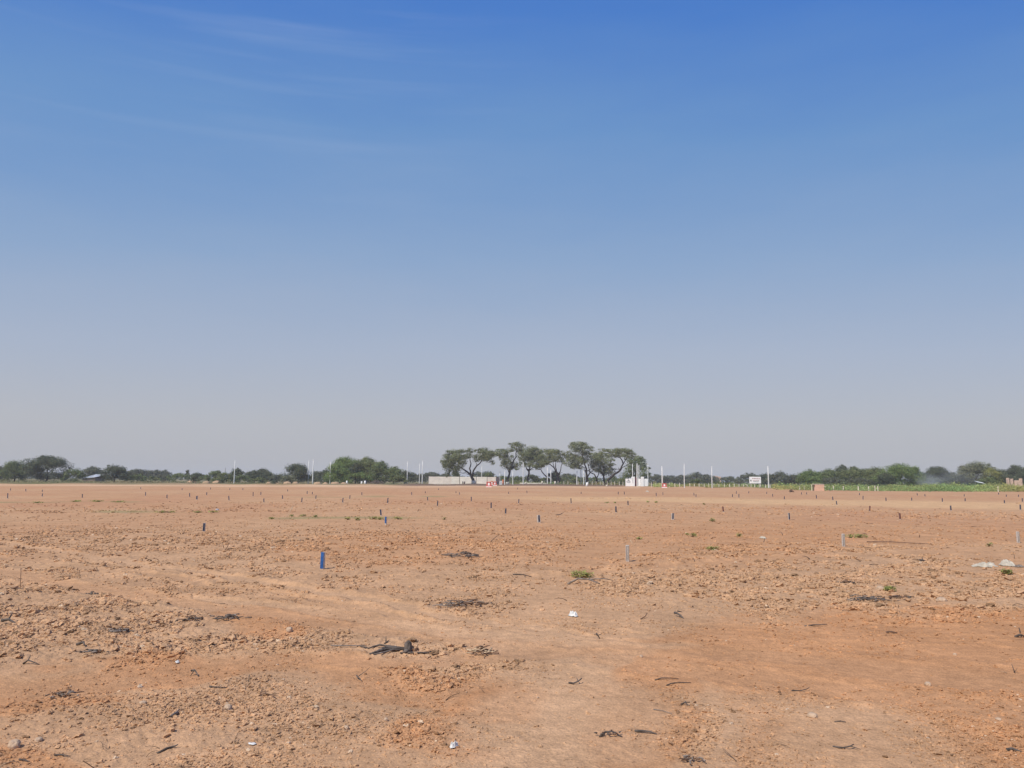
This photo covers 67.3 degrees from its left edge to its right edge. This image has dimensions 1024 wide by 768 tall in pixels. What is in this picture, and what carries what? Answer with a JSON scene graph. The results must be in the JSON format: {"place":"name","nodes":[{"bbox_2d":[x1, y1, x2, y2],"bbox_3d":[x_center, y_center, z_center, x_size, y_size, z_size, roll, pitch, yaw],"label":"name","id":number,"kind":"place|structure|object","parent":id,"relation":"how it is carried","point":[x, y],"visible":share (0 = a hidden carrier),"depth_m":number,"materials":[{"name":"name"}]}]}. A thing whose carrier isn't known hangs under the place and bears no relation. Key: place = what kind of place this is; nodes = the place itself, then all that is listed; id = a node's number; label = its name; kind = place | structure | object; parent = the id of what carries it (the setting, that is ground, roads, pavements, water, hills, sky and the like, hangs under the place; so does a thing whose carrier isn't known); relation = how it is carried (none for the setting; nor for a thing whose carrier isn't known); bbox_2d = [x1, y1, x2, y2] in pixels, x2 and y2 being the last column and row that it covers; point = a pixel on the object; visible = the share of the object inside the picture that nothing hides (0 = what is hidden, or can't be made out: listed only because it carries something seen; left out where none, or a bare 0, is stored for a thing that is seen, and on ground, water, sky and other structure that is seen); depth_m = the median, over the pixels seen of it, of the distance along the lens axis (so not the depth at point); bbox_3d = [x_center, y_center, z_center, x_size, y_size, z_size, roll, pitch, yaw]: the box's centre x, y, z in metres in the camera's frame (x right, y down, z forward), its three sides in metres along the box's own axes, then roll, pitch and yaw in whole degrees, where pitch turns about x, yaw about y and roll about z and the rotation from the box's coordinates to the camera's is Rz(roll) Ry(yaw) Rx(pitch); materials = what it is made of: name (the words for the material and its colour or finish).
{"place":"outdoors","nodes":[
{"label":"outdoors","id":0,"kind":"place"},
{"bbox_2d":[0,478,1023,767],"bbox_3d":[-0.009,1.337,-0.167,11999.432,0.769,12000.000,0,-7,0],"label":"ground","id":1,"kind":"structure","parent":0,"point":[566,718],"depth_m":8.37,"materials":[{"name":"red soil"}]},
{"bbox_2d":[0,459,27,481],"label":"bushy tree","id":2,"kind":"object","parent":1,"relation":"on","point":[14,468],"visible":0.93,"depth_m":258.65,"materials":[{"name":"green plant"}]},
{"bbox_2d":[7,739,20,748],"bbox_3d":[-2.958,2.145,4.573,0.069,0.061,0.060,0,-7,0],"label":"loose stone","id":3,"kind":"object","parent":1,"relation":"on","point":[14,744],"visible":0.94,"depth_m":4.55,"materials":[{"name":"beige stone"}]},
{"bbox_2d":[21,455,84,480],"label":"spreading tree","id":4,"kind":"object","parent":1,"relation":"on","point":[46,461],"visible":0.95,"depth_m":253.74,"materials":[{"name":"green plant"}]},
{"bbox_2d":[45,689,83,698],"bbox_3d":[-3.310,2.281,5.673,0.252,0.045,0.207,0,-7,0],"label":"brush bundle","id":5,"kind":"object","parent":1,"relation":"on","point":[63,693],"visible":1,"depth_m":5.67,"materials":[{"name":"brown wood"}]},
{"bbox_2d":[59,468,87,481],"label":"bush","id":6,"kind":"object","parent":1,"relation":"on","point":[77,473],"visible":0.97,"depth_m":253.70,"materials":[{"name":"green plant"}]},
{"bbox_2d":[76,466,105,479],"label":"bushy tree","id":7,"kind":"object","parent":1,"relation":"on","point":[91,470],"visible":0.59,"depth_m":325.88,"materials":[{"name":"green plant"}]},
{"bbox_2d":[79,649,108,652],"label":"brush bundle","id":8,"kind":"object","parent":1,"relation":"on","point":[91,650],"visible":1,"depth_m":6.93,"materials":[{"name":"brown wood"}]},
{"bbox_2d":[82,474,108,481],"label":"roofed shed","id":9,"kind":"structure","parent":1,"relation":"on","point":[96,477],"depth_m":281.78,"materials":[{"name":"white metal"}]},
{"bbox_2d":[99,464,130,481],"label":"bushy tree","id":10,"kind":"object","parent":1,"relation":"on","point":[118,472],"visible":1,"depth_m":247.65,"materials":[{"name":"green plant"}]},
{"bbox_2d":[108,628,133,631],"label":"brush bundle","id":11,"kind":"object","parent":1,"relation":"on","point":[117,630],"visible":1,"depth_m":7.92,"materials":[{"name":"brown wood"}]},
{"bbox_2d":[124,470,140,479],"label":"bushy tree","id":12,"kind":"object","parent":1,"relation":"on","point":[133,472],"visible":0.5,"depth_m":297.67,"materials":[{"name":"green plant"}]},
{"bbox_2d":[124,474,147,481],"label":"bush","id":13,"kind":"object","parent":1,"relation":"on","point":[137,476],"visible":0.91,"depth_m":252.79,"materials":[{"name":"green plant"}]},
{"bbox_2d":[120,469,152,480],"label":"bushy tree","id":14,"kind":"object","parent":1,"relation":"on","point":[143,472],"visible":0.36,"depth_m":376.86,"materials":[{"name":"green plant"}]},
{"bbox_2d":[144,469,164,480],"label":"bushy tree","id":15,"kind":"object","parent":1,"relation":"on","point":[154,473],"visible":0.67,"depth_m":375.87,"materials":[{"name":"green plant"}]},
{"bbox_2d":[166,473,190,481],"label":"bush","id":16,"kind":"object","parent":1,"relation":"on","point":[178,475],"visible":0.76,"depth_m":280.88,"materials":[{"name":"green plant"}]},
{"bbox_2d":[175,615,203,621],"bbox_3d":[-3.588,2.608,8.583,0.235,0.057,0.289,0,-7,0],"label":"brush bundle","id":17,"kind":"object","parent":1,"relation":"on","point":[192,618],"visible":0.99,"depth_m":8.57,"materials":[{"name":"brown wood"}]},
{"bbox_2d":[184,472,204,481],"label":"bushy tree","id":18,"kind":"object","parent":1,"relation":"on","point":[198,474],"visible":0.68,"depth_m":277.55,"materials":[{"name":"green plant"}]},
{"bbox_2d":[202,470,226,481],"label":"bushy tree","id":19,"kind":"object","parent":1,"relation":"on","point":[214,473],"visible":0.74,"depth_m":265.02,"materials":[{"name":"green plant"}]},
{"bbox_2d":[215,472,236,482],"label":"bush","id":20,"kind":"object","parent":1,"relation":"on","point":[228,478],"visible":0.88,"depth_m":257.94,"materials":[{"name":"green plant"}]},
{"bbox_2d":[210,613,251,619],"bbox_3d":[-3.184,2.617,8.661,0.497,0.069,0.228,0,-7,0],"label":"brush bundle","id":21,"kind":"object","parent":1,"relation":"on","point":[233,616],"visible":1,"depth_m":8.68,"materials":[{"name":"brown wood"}]},
{"bbox_2d":[228,467,244,481],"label":"bushy tree","id":22,"kind":"object","parent":1,"relation":"on","point":[238,471],"visible":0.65,"depth_m":287.25,"materials":[{"name":"green plant"}]},
{"bbox_2d":[235,474,251,482],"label":"bush","id":23,"kind":"object","parent":1,"relation":"on","point":[243,477],"visible":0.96,"depth_m":262.53,"materials":[{"name":"green plant"}]},
{"bbox_2d":[240,470,265,482],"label":"bushy tree","id":24,"kind":"object","parent":1,"relation":"on","point":[252,474],"visible":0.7,"depth_m":282.25,"materials":[{"name":"green plant"}]},
{"bbox_2d":[256,471,277,481],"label":"bushy tree","id":25,"kind":"object","parent":1,"relation":"on","point":[266,476],"visible":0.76,"depth_m":277.46,"materials":[{"name":"green plant"}]},
{"bbox_2d":[279,475,297,482],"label":"bush","id":26,"kind":"object","parent":1,"relation":"on","point":[290,477],"visible":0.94,"depth_m":241.72,"materials":[{"name":"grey plant"}]},
{"bbox_2d":[277,463,315,482],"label":"round tree","id":27,"kind":"object","parent":1,"relation":"on","point":[300,471],"visible":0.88,"depth_m":249.34,"materials":[{"name":"green plant"}]},
{"bbox_2d":[0,479,623,485],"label":"roadside grass","id":28,"kind":"structure","parent":1,"relation":"on","point":[58,481],"depth_m":237.68,"materials":[{"name":"green plant"}]},
{"bbox_2d":[320,552,325,568],"bbox_3d":[-3.332,3.167,13.525,0.071,0.420,0.073,-1,-7,9],"label":"survey peg","id":29,"kind":"object","parent":1,"relation":"on","point":[322,562],"visible":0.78,"depth_m":13.50,"materials":[{"name":"blue paint"}]},
{"bbox_2d":[315,468,331,482],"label":"bushy tree","id":30,"kind":"object","parent":1,"relation":"on","point":[320,474],"visible":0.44,"depth_m":267.06,"materials":[{"name":"green plant"}]},
{"bbox_2d":[321,462,351,482],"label":"feathery tree","id":31,"kind":"object","parent":1,"relation":"on","point":[336,470],"visible":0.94,"depth_m":245.07,"materials":[{"name":"green plant"}]},
{"bbox_2d":[325,455,365,482],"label":"feathery tree","id":32,"kind":"object","parent":1,"relation":"on","point":[349,462],"visible":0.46,"depth_m":251.91,"materials":[{"name":"green plant"}]},
{"bbox_2d":[350,462,360,483],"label":"round tree","id":33,"kind":"object","parent":1,"relation":"on","point":[355,469],"visible":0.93,"depth_m":241.91,"materials":[{"name":"green plant"}]},
{"bbox_2d":[343,471,372,483],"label":"bush","id":34,"kind":"object","parent":1,"relation":"on","point":[357,475],"visible":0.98,"depth_m":242.11,"materials":[{"name":"green plant"}]},
{"bbox_2d":[353,456,381,482],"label":"spreading tree","id":35,"kind":"object","parent":1,"relation":"on","point":[367,464],"visible":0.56,"depth_m":252.83,"materials":[{"name":"green plant"}]},
{"bbox_2d":[366,461,392,482],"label":"spreading tree","id":36,"kind":"object","parent":1,"relation":"on","point":[378,468],"visible":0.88,"depth_m":250.93,"materials":[{"name":"green plant"}]},
{"bbox_2d":[379,466,405,483],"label":"bushy tree","id":37,"kind":"object","parent":1,"relation":"on","point":[392,472],"visible":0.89,"depth_m":249.07,"materials":[{"name":"green plant"}]},
{"bbox_2d":[357,640,431,654],"bbox_3d":[-1.138,2.482,7.221,0.781,0.136,0.434,-5,-9,36],"label":"charred branch","id":38,"kind":"object","parent":1,"relation":"on","point":[407,648],"visible":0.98,"depth_m":7.25,"materials":[{"name":"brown wood"}]},
{"bbox_2d":[392,474,407,482],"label":"bush","id":39,"kind":"object","parent":1,"relation":"on","point":[398,477],"visible":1,"depth_m":245.77,"materials":[{"name":"green plant"}]},
{"bbox_2d":[401,470,415,482],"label":"bushy tree","id":40,"kind":"object","parent":1,"relation":"on","point":[410,476],"visible":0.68,"depth_m":316.43,"materials":[{"name":"green plant"}]},
{"bbox_2d":[410,473,428,481],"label":"bush","id":41,"kind":"object","parent":1,"relation":"on","point":[417,477],"visible":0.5,"depth_m":337.44,"materials":[{"name":"green plant"}]},
{"bbox_2d":[423,472,438,482],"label":"bushy tree","id":42,"kind":"object","parent":1,"relation":"on","point":[429,474],"visible":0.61,"depth_m":375.65,"materials":[{"name":"green plant"}]},
{"bbox_2d":[441,551,478,557],"bbox_3d":[-1.028,3.493,15.794,0.771,0.120,0.641,2,-7,-15],"label":"brush bundle","id":43,"kind":"object","parent":1,"relation":"on","point":[468,554],"visible":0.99,"depth_m":15.83,"materials":[{"name":"brown wood"}]},
{"bbox_2d":[432,599,494,607],"bbox_3d":[-0.622,2.800,9.869,0.814,0.077,0.522,0,-7,0],"label":"brush bundle","id":44,"kind":"object","parent":1,"relation":"on","point":[461,603],"visible":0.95,"depth_m":9.81,"materials":[{"name":"brown wood"}]},
{"bbox_2d":[429,476,499,483],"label":"perimeter wall","id":45,"kind":"structure","parent":1,"relation":"on","point":[453,480],"depth_m":278.72,"materials":[{"name":"concrete"}]},
{"bbox_2d":[440,447,501,483],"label":"acacia tree","id":46,"kind":"object","parent":1,"relation":"on","point":[452,459],"visible":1,"depth_m":265.25,"materials":[{"name":"green plant"}]},
{"bbox_2d":[466,644,498,655],"bbox_3d":[-0.272,2.461,7.135,0.310,0.085,0.257,0,-7,0],"label":"brush bundle","id":47,"kind":"object","parent":1,"relation":"on","point":[481,649],"visible":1,"depth_m":7.15,"materials":[{"name":"brown wood"}]},
{"bbox_2d":[6,473,974,484],"bbox_3d":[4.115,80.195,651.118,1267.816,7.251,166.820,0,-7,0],"label":"woodland","id":48,"kind":"object","parent":1,"relation":"on","point":[72,477],"visible":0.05,"depth_m":623.35,"materials":[{"name":"green plant"}]},
{"bbox_2d":[0,505,1021,767],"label":"twig litter","id":49,"kind":"object","parent":1,"relation":"on","point":[448,655],"visible":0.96,"depth_m":10.30,"materials":[{"name":"brown wood"}]},
{"bbox_2d":[496,442,525,483],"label":"acacia tree","id":50,"kind":"object","parent":1,"relation":"on","point":[506,460],"visible":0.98,"depth_m":273.67,"materials":[{"name":"green plant"}]},
{"bbox_2d":[0,497,1023,767],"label":"soil clods","id":51,"kind":"object","parent":1,"relation":"on","point":[450,679],"visible":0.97,"depth_m":8.72,"materials":[{"name":"brown soil"}]},
{"bbox_2d":[524,474,540,482],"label":"bush","id":52,"kind":"object","parent":1,"relation":"on","point":[533,477],"visible":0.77,"depth_m":306.80,"materials":[{"name":"green plant"}]},
{"bbox_2d":[518,445,549,482],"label":"acacia tree","id":53,"kind":"object","parent":1,"relation":"on","point":[532,452],"visible":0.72,"depth_m":289.32,"materials":[{"name":"green plant"}]},
{"bbox_2d":[531,448,564,483],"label":"acacia tree","id":54,"kind":"object","parent":1,"relation":"on","point":[552,455],"visible":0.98,"depth_m":269.73,"materials":[{"name":"green plant"}]},
{"bbox_2d":[544,470,564,482],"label":"bush","id":55,"kind":"object","parent":1,"relation":"on","point":[553,476],"visible":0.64,"depth_m":297.20,"materials":[{"name":"green plant"}]},
{"bbox_2d":[560,473,579,483],"bbox_3d":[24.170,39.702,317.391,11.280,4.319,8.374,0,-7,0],"label":"bush","id":56,"kind":"object","parent":1,"relation":"on","point":[569,478],"visible":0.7,"depth_m":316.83,"materials":[{"name":"green plant"}]},
{"bbox_2d":[562,441,597,482],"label":"acacia tree","id":57,"kind":"object","parent":1,"relation":"on","point":[573,459],"visible":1,"depth_m":264.29,"materials":[{"name":"green plant"}]},
{"bbox_2d":[570,570,594,577],"bbox_3d":[1.163,3.140,12.709,0.408,0.136,0.399,0,-7,0],"label":"weed tuft","id":58,"kind":"object","parent":1,"relation":"on","point":[585,574],"visible":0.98,"depth_m":12.68,"materials":[{"name":"green plant"}]},
{"bbox_2d":[567,578,609,584],"bbox_3d":[1.192,3.043,11.821,0.689,0.114,0.181,0,-7,3],"label":"dry stick","id":59,"kind":"object","parent":1,"relation":"on","point":[572,581],"visible":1,"depth_m":11.85,"materials":[{"name":"brown wood"}]},
{"bbox_2d":[587,451,615,483],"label":"acacia tree","id":60,"kind":"object","parent":1,"relation":"on","point":[599,458],"visible":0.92,"depth_m":272.58,"materials":[{"name":"green plant"}]},
{"bbox_2d":[598,448,638,484],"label":"acacia tree","id":61,"kind":"object","parent":1,"relation":"on","point":[619,452],"visible":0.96,"depth_m":260.14,"materials":[{"name":"green plant"}]},
{"bbox_2d":[617,456,650,483],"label":"acacia tree","id":62,"kind":"object","parent":1,"relation":"on","point":[642,464],"visible":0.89,"depth_m":248.56,"materials":[{"name":"green plant"}]},
{"bbox_2d":[625,477,647,485],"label":"entrance gate","id":63,"kind":"structure","parent":1,"relation":"on","point":[632,481],"depth_m":232.07,"materials":[{"name":"white paint"}]},
{"bbox_2d":[646,473,670,483],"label":"bushy tree","id":64,"kind":"object","parent":1,"relation":"on","point":[655,477],"visible":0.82,"depth_m":415.71,"materials":[{"name":"green plant"}]},
{"bbox_2d":[659,475,680,483],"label":"bushy tree","id":65,"kind":"object","parent":1,"relation":"on","point":[669,478],"visible":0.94,"depth_m":414.59,"materials":[{"name":"green plant"}]},
{"bbox_2d":[672,475,687,483],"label":"bushy tree","id":66,"kind":"object","parent":1,"relation":"on","point":[680,477],"visible":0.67,"depth_m":416.29,"materials":[{"name":"green plant"}]},
{"bbox_2d":[679,755,705,764],"bbox_3d":[1.047,2.191,4.502,0.129,0.024,0.134,4,-8,-29],"label":"brush bundle","id":67,"kind":"object","parent":1,"relation":"on","point":[689,758],"visible":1,"depth_m":4.50,"materials":[{"name":"brown wood"}]},
{"bbox_2d":[682,472,712,483],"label":"spreading tree","id":68,"kind":"object","parent":1,"relation":"on","point":[701,477],"visible":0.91,"depth_m":394.90,"materials":[{"name":"green plant"}]},
{"bbox_2d":[651,482,770,487],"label":"wire fence","id":69,"kind":"object","parent":1,"relation":"on","point":[713,484],"visible":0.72,"depth_m":187.86,"materials":[{"name":"metal"}]},
{"bbox_2d":[716,476,744,483],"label":"bushy tree","id":70,"kind":"object","parent":1,"relation":"on","point":[730,479],"visible":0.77,"depth_m":375.69,"materials":[{"name":"green plant"}]},
{"bbox_2d":[733,472,764,484],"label":"spreading tree","id":71,"kind":"object","parent":1,"relation":"on","point":[744,477],"visible":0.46,"depth_m":346.48,"materials":[{"name":"green plant"}]},
{"bbox_2d":[749,477,760,486],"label":"billboard","id":72,"kind":"object","parent":1,"relation":"on","point":[754,479],"visible":0.98,"depth_m":174.65,"materials":[{"name":"white paint"}]},
{"bbox_2d":[759,472,773,484],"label":"bushy tree","id":73,"kind":"object","parent":1,"relation":"on","point":[764,476],"visible":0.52,"depth_m":337.05,"materials":[{"name":"green plant"}]},
{"bbox_2d":[513,480,1023,491],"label":"long grass","id":74,"kind":"structure","parent":1,"relation":"on","point":[983,487],"depth_m":162.07,"materials":[{"name":"green plant"}]},
{"bbox_2d":[765,470,792,484],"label":"bushy tree","id":75,"kind":"object","parent":1,"relation":"on","point":[784,477],"visible":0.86,"depth_m":297.01,"materials":[{"name":"green plant"}]},
{"bbox_2d":[789,473,800,483],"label":"bushy tree","id":76,"kind":"object","parent":1,"relation":"on","point":[793,477],"visible":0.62,"depth_m":297.47,"materials":[{"name":"green plant"}]},
{"bbox_2d":[795,469,827,484],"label":"spreading tree","id":77,"kind":"object","parent":1,"relation":"on","point":[804,476],"visible":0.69,"depth_m":258.89,"materials":[{"name":"green plant"}]},
{"bbox_2d":[807,712,817,717],"bbox_3d":[2.094,2.312,5.364,0.063,0.042,0.068,5,-8,-32],"label":"loose stone","id":78,"kind":"object","parent":1,"relation":"on","point":[812,715],"visible":1,"depth_m":5.35,"materials":[{"name":"beige stone"}]},
{"bbox_2d":[803,476,822,484],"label":"bush","id":79,"kind":"object","parent":1,"relation":"on","point":[816,480],"visible":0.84,"depth_m":237.61,"materials":[{"name":"green plant"}]},
{"bbox_2d":[811,484,823,490],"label":"masonry block","id":80,"kind":"object","parent":1,"relation":"on","point":[818,487],"depth_m":148.34,"materials":[{"name":"concrete"}]},
{"bbox_2d":[818,468,844,484],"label":"spreading tree","id":81,"kind":"object","parent":1,"relation":"on","point":[829,472],"visible":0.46,"depth_m":261.20,"materials":[{"name":"green plant"}]},
{"bbox_2d":[822,477,843,484],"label":"bush","id":82,"kind":"object","parent":1,"relation":"on","point":[830,479],"visible":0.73,"depth_m":243.69,"materials":[{"name":"green plant"}]},
{"bbox_2d":[833,464,851,484],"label":"bushy tree","id":83,"kind":"object","parent":1,"relation":"on","point":[841,467],"visible":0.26,"depth_m":297.73,"materials":[{"name":"green plant"}]},
{"bbox_2d":[834,466,872,485],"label":"spreading tree","id":84,"kind":"object","parent":1,"relation":"on","point":[853,471],"visible":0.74,"depth_m":253.16,"materials":[{"name":"green plant"}]},
{"bbox_2d":[841,477,879,484],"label":"bush","id":85,"kind":"object","parent":1,"relation":"on","point":[859,479],"visible":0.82,"depth_m":243.26,"materials":[{"name":"green plant"}]},
{"bbox_2d":[847,594,890,600],"bbox_3d":[4.793,2.894,10.414,0.597,0.066,0.351,0,-7,0],"label":"brush bundle","id":86,"kind":"object","parent":1,"relation":"on","point":[873,598],"visible":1,"depth_m":10.35,"materials":[{"name":"brown wood"}]},
{"bbox_2d":[861,465,884,485],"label":"spreading tree","id":87,"kind":"object","parent":1,"relation":"on","point":[871,472],"visible":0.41,"depth_m":258.98,"materials":[{"name":"green plant"}]},
{"bbox_2d":[874,472,897,485],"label":"bush","id":88,"kind":"object","parent":1,"relation":"on","point":[884,478],"visible":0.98,"depth_m":233.86,"materials":[{"name":"green plant"}]},
{"bbox_2d":[871,462,928,485],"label":"round tree","id":89,"kind":"object","parent":1,"relation":"on","point":[901,470],"visible":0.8,"depth_m":236.61,"materials":[{"name":"green plant"}]},
{"bbox_2d":[925,466,953,485],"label":"bushy tree","id":90,"kind":"object","parent":1,"relation":"on","point":[933,473],"visible":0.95,"depth_m":262.24,"materials":[{"name":"green plant"}]},
{"bbox_2d":[946,474,974,486],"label":"bush","id":91,"kind":"object","parent":1,"relation":"on","point":[955,478],"visible":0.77,"depth_m":243.43,"materials":[{"name":"green plant"}]},
{"bbox_2d":[954,461,1001,484],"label":"spreading tree","id":92,"kind":"object","parent":1,"relation":"on","point":[972,471],"visible":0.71,"depth_m":244.90,"materials":[{"name":"green plant"}]},
{"bbox_2d":[971,562,998,566],"bbox_3d":[9.296,3.555,15.150,0.496,0.091,0.380,0,-7,0],"label":"empty sack","id":93,"kind":"object","parent":1,"relation":"on","point":[984,564],"visible":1,"depth_m":15.07,"materials":[{"name":"white fabric"}]},
{"bbox_2d":[977,476,998,484],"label":"bush","id":94,"kind":"object","parent":1,"relation":"on","point":[990,480],"visible":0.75,"depth_m":233.51,"materials":[{"name":"green plant"}]},
{"bbox_2d":[976,466,1003,483],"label":"bushy tree","id":95,"kind":"object","parent":1,"relation":"on","point":[996,473],"visible":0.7,"depth_m":241.63,"materials":[{"name":"green plant"}]},
{"bbox_2d":[996,469,1013,484],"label":"bushy tree","id":96,"kind":"object","parent":1,"relation":"on","point":[1005,474],"visible":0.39,"depth_m":271.88,"materials":[{"name":"green plant"}]},
{"bbox_2d":[998,559,1014,565],"bbox_3d":[9.889,3.569,15.366,0.308,0.117,0.374,0,-7,0],"label":"bundled sack","id":97,"kind":"object","parent":1,"relation":"on","point":[1005,562],"visible":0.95,"depth_m":15.31,"materials":[{"name":"white fabric"}]},
{"bbox_2d":[1005,465,1023,484],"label":"bushy tree","id":98,"kind":"object","parent":1,"relation":"on","point":[1013,468],"visible":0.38,"depth_m":267.76,"materials":[{"name":"green plant"}]},
{"bbox_2d":[1006,478,1022,486],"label":"brick hut","id":99,"kind":"object","parent":1,"relation":"on","point":[1016,482],"visible":0.37,"depth_m":188.49,"materials":[{"name":"brick"}]},
{"bbox_2d":[1012,467,1023,483],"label":"bushy tree","id":100,"kind":"object","parent":1,"relation":"on","point":[1019,474],"visible":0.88,"depth_m":260.31,"materials":[{"name":"green plant"}]},
{"bbox_2d":[0,0,1023,482],"label":"sky","id":101,"kind":"structure","parent":0,"point":[736,238],"materials":[{"name":"blue"}]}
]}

